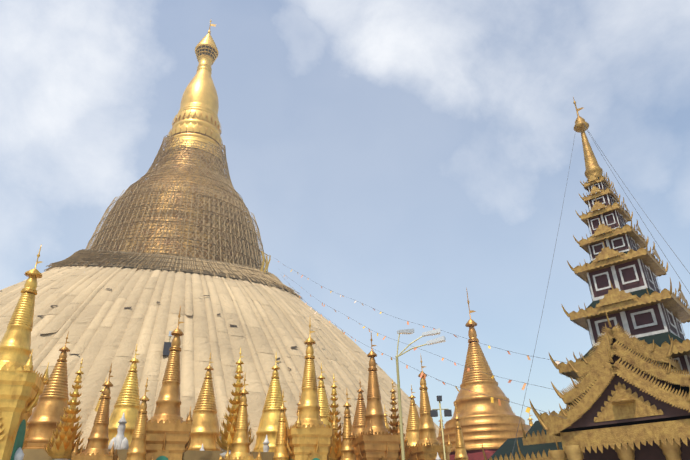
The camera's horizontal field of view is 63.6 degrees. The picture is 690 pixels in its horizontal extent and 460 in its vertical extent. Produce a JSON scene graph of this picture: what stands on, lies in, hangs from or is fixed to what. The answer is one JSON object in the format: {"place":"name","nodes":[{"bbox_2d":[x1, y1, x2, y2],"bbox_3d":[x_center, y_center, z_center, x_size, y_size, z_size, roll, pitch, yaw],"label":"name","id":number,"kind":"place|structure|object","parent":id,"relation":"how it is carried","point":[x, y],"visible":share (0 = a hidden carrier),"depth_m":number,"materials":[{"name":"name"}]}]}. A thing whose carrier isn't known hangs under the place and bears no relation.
{"place":"outdoors","nodes":[
{"label":"outdoors","id":0,"kind":"place"},
{"bbox_2d":[0,0,689,428],"label":"sky","id":1,"kind":"structure","parent":0,"point":[399,157],"materials":[{"name":"blue"}]},
{"label":"ground","id":2,"kind":"structure","parent":0,"visible":0},
{"bbox_2d":[0,244,49,459],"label":"small stupa","id":3,"kind":"object","parent":2,"relation":"on","point":[22,383],"visible":1,"depth_m":27.25,"materials":[{"name":"gold metal"}]},
{"bbox_2d":[44,358,84,459],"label":"ornate spire","id":4,"kind":"object","parent":2,"relation":"on","point":[63,444],"visible":0.96,"depth_m":31.96,"materials":[{"name":"gold metal"}]},
{"bbox_2d":[71,363,117,459],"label":"small stupa","id":5,"kind":"object","parent":2,"relation":"on","point":[97,445],"visible":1,"depth_m":30.93,"materials":[{"name":"gold metal"}]},
{"bbox_2d":[108,413,128,449],"bbox_3d":[-13.616,15.114,32.520,1.312,8.600,1.312,7,-29,-15],"label":"white statue","id":6,"kind":"object","parent":2,"relation":"on","point":[120,440],"visible":0.62,"depth_m":33.59,"materials":[{"name":"white stone"}]},
{"bbox_2d":[118,377,152,459],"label":"small stupa","id":7,"kind":"object","parent":2,"relation":"on","point":[137,449],"visible":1,"depth_m":28.65,"materials":[{"name":"gold metal"}]},
{"bbox_2d":[146,306,192,459],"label":"small stupa","id":8,"kind":"object","parent":2,"relation":"on","point":[168,430],"visible":0.85,"depth_m":30.75,"materials":[{"name":"gold metal"}]},
{"bbox_2d":[22,449,409,459],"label":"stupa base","id":9,"kind":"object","parent":2,"relation":"on","point":[35,454],"depth_m":34.12,"materials":[{"name":"stone"}]},
{"bbox_2d":[23,331,70,448],"bbox_3d":[-18.753,10.790,35.903,3.659,8.800,3.659,4,-28,-9],"label":"stupa","id":10,"kind":"object","parent":9,"relation":"on","point":[47,412],"visible":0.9,"depth_m":34.77,"materials":[{"name":"gold metal"}]},
{"bbox_2d":[95,379,105,411],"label":"stupa","id":11,"kind":"object","parent":9,"relation":"on","point":[97,406],"visible":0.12,"depth_m":42.15,"materials":[{"name":"gold metal"}]},
{"bbox_2d":[108,346,139,449],"bbox_3d":[-14.922,12.022,38.219,3.626,8.600,3.626,7,-29,-15],"label":"stupa","id":12,"kind":"object","parent":9,"relation":"on","point":[127,403],"visible":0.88,"depth_m":37.51,"materials":[{"name":"gold metal"}]},
{"bbox_2d":[187,353,220,450],"bbox_3d":[-10.189,13.163,40.616,3.679,8.600,3.679,7,-29,-15],"label":"stupa","id":13,"kind":"object","parent":9,"relation":"on","point":[205,428],"visible":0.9,"depth_m":39.55,"materials":[{"name":"gold metal"}]},
{"bbox_2d":[0,265,439,451],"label":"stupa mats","id":14,"kind":"object","parent":9,"relation":"on","point":[107,316],"visible":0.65,"depth_m":55.59,"materials":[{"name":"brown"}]},
{"bbox_2d":[163,331,171,355],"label":"speaker on mats","id":15,"kind":"object","parent":14,"relation":"attached to","point":[166,348],"visible":0.67,"depth_m":49.83,"materials":[{"name":"black plastic"}]},
{"bbox_2d":[44,135,302,299],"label":"scaffold","id":16,"kind":"object","parent":14,"relation":"on","point":[94,254],"visible":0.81,"depth_m":83.71,"materials":[{"name":"brown wood"}]},
{"bbox_2d":[260,250,270,272],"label":"hoist cage","id":17,"kind":"object","parent":16,"relation":"attached to","point":[266,264],"visible":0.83,"depth_m":82.28,"materials":[{"name":"beige metal"}]},
{"bbox_2d":[99,130,257,283],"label":"stupa bell","id":18,"kind":"object","parent":14,"relation":"on","point":[180,216],"visible":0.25,"depth_m":86.05,"materials":[{"name":"gold metal"}]},
{"bbox_2d":[161,20,222,163],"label":"stupa spire","id":19,"kind":"structure","parent":18,"relation":"on","point":[199,108],"depth_m":105.29,"materials":[{"name":"gold metal"}]},
{"bbox_2d":[276,259,566,418],"bbox_3d":[2.189,6.959,54.318,4.946,29.751,50.571,10,-30,-21],"label":"string of flags","id":20,"kind":"object","parent":14,"relation":"attached to","point":[509,381],"visible":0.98,"depth_m":38.75,"materials":[{"name":"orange fabric"}]},
{"bbox_2d":[252,353,287,451],"bbox_3d":[-5.203,13.176,40.858,3.575,8.600,3.575,-10,-29,15],"label":"stupa","id":21,"kind":"object","parent":9,"relation":"on","point":[268,423],"visible":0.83,"depth_m":39.92,"materials":[{"name":"gold metal"}]},
{"bbox_2d":[317,363,331,426],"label":"stupa","id":22,"kind":"object","parent":9,"relation":"on","point":[323,404],"visible":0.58,"depth_m":42.69,"materials":[{"name":"gold metal"}]},
{"bbox_2d":[352,382,365,437],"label":"stupa","id":23,"kind":"object","parent":9,"relation":"on","point":[358,426],"visible":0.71,"depth_m":45.82,"materials":[{"name":"gold metal"}]},
{"bbox_2d":[384,405,388,427],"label":"stupa","id":24,"kind":"object","parent":9,"relation":"on","point":[386,421],"visible":0.21,"depth_m":52.95,"materials":[{"name":"gold metal"}]},
{"bbox_2d":[405,385,419,455],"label":"stupa","id":25,"kind":"object","parent":9,"relation":"on","point":[412,434],"visible":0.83,"depth_m":47.62,"materials":[{"name":"gold metal"}]},
{"bbox_2d":[438,420,443,436],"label":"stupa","id":26,"kind":"object","parent":9,"relation":"on","point":[439,433],"visible":0.19,"depth_m":55.41,"materials":[{"name":"gold metal"}]},
{"bbox_2d":[527,412,532,426],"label":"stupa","id":27,"kind":"object","parent":9,"relation":"on","point":[530,421],"visible":0.17,"depth_m":63.83,"materials":[{"name":"gold metal"}]},
{"bbox_2d":[215,348,254,458],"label":"ornate spire","id":28,"kind":"object","parent":2,"relation":"on","point":[226,440],"visible":0.73,"depth_m":32.75,"materials":[{"name":"gold metal"}]},
{"bbox_2d":[219,373,261,459],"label":"small stupa","id":29,"kind":"object","parent":2,"relation":"on","point":[240,449],"visible":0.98,"depth_m":31.75,"materials":[{"name":"gold metal"}]},
{"bbox_2d":[263,435,269,451],"bbox_3d":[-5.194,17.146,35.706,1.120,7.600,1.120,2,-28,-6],"label":"white statue","id":30,"kind":"object","parent":2,"relation":"on","point":[266,443],"visible":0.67,"depth_m":37.02,"materials":[{"name":"white stone"}]},
{"bbox_2d":[273,391,288,459],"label":"small stupa","id":31,"kind":"object","parent":2,"relation":"on","point":[281,451],"visible":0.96,"depth_m":32.09,"materials":[{"name":"gold metal"}]},
{"bbox_2d":[286,320,337,459],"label":"small stupa","id":32,"kind":"object","parent":2,"relation":"on","point":[310,435],"visible":0.92,"depth_m":31.97,"materials":[{"name":"gold metal"}]},
{"bbox_2d":[327,375,342,459],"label":"ornate spire","id":33,"kind":"object","parent":2,"relation":"on","point":[335,451],"visible":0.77,"depth_m":37.19,"materials":[{"name":"gold metal"}]},
{"bbox_2d":[340,389,355,459],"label":"small stupa","id":34,"kind":"object","parent":2,"relation":"on","point":[347,450],"visible":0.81,"depth_m":36.47,"materials":[{"name":"gold metal"}]},
{"bbox_2d":[349,333,400,459],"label":"small stupa","id":35,"kind":"object","parent":2,"relation":"on","point":[376,439],"visible":0.98,"depth_m":34.85,"materials":[{"name":"gold metal"}]},
{"bbox_2d":[387,379,410,459],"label":"ornate spire","id":36,"kind":"object","parent":2,"relation":"on","point":[394,417],"visible":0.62,"depth_m":39.59,"materials":[{"name":"gold metal"}]},
{"bbox_2d":[397,417,407,459],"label":"shrine stupa","id":37,"kind":"object","parent":2,"relation":"on","point":[404,445],"visible":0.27,"depth_m":38.47,"materials":[{"name":"gold metal"}]},
{"bbox_2d":[395,328,445,459],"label":"street lamp","id":38,"kind":"object","parent":2,"relation":"on","point":[441,339],"visible":1,"depth_m":29.90,"materials":[{"name":"grey metal"}]},
{"bbox_2d":[406,358,451,459],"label":"small stupa","id":39,"kind":"object","parent":2,"relation":"on","point":[428,446],"visible":0.98,"depth_m":39.38,"materials":[{"name":"gold metal"}]},
{"bbox_2d":[430,395,451,459],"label":"floodlight pole","id":40,"kind":"object","parent":2,"relation":"on","point":[434,412],"visible":1,"depth_m":33.80,"materials":[{"name":"white metal"}]},
{"bbox_2d":[454,402,468,459],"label":"small stupa","id":41,"kind":"object","parent":2,"relation":"on","point":[460,452],"visible":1,"depth_m":42.56,"materials":[{"name":"gold metal"}]},
{"bbox_2d":[437,287,530,459],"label":"pagoda","id":42,"kind":"object","parent":2,"relation":"on","point":[492,428],"visible":0.85,"depth_m":50.78,"materials":[{"name":"gold metal"}]},
{"bbox_2d":[482,97,689,459],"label":"pyatthat tower","id":43,"kind":"structure","parent":2,"relation":"on","point":[627,397],"depth_m":29.35,"materials":[{"name":"gold metal"}]},
{"bbox_2d":[511,120,689,458],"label":"guy wires","id":44,"kind":"object","parent":43,"relation":"attached to","point":[555,245],"visible":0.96,"depth_m":32.10,"materials":[{"name":"grey metal"}]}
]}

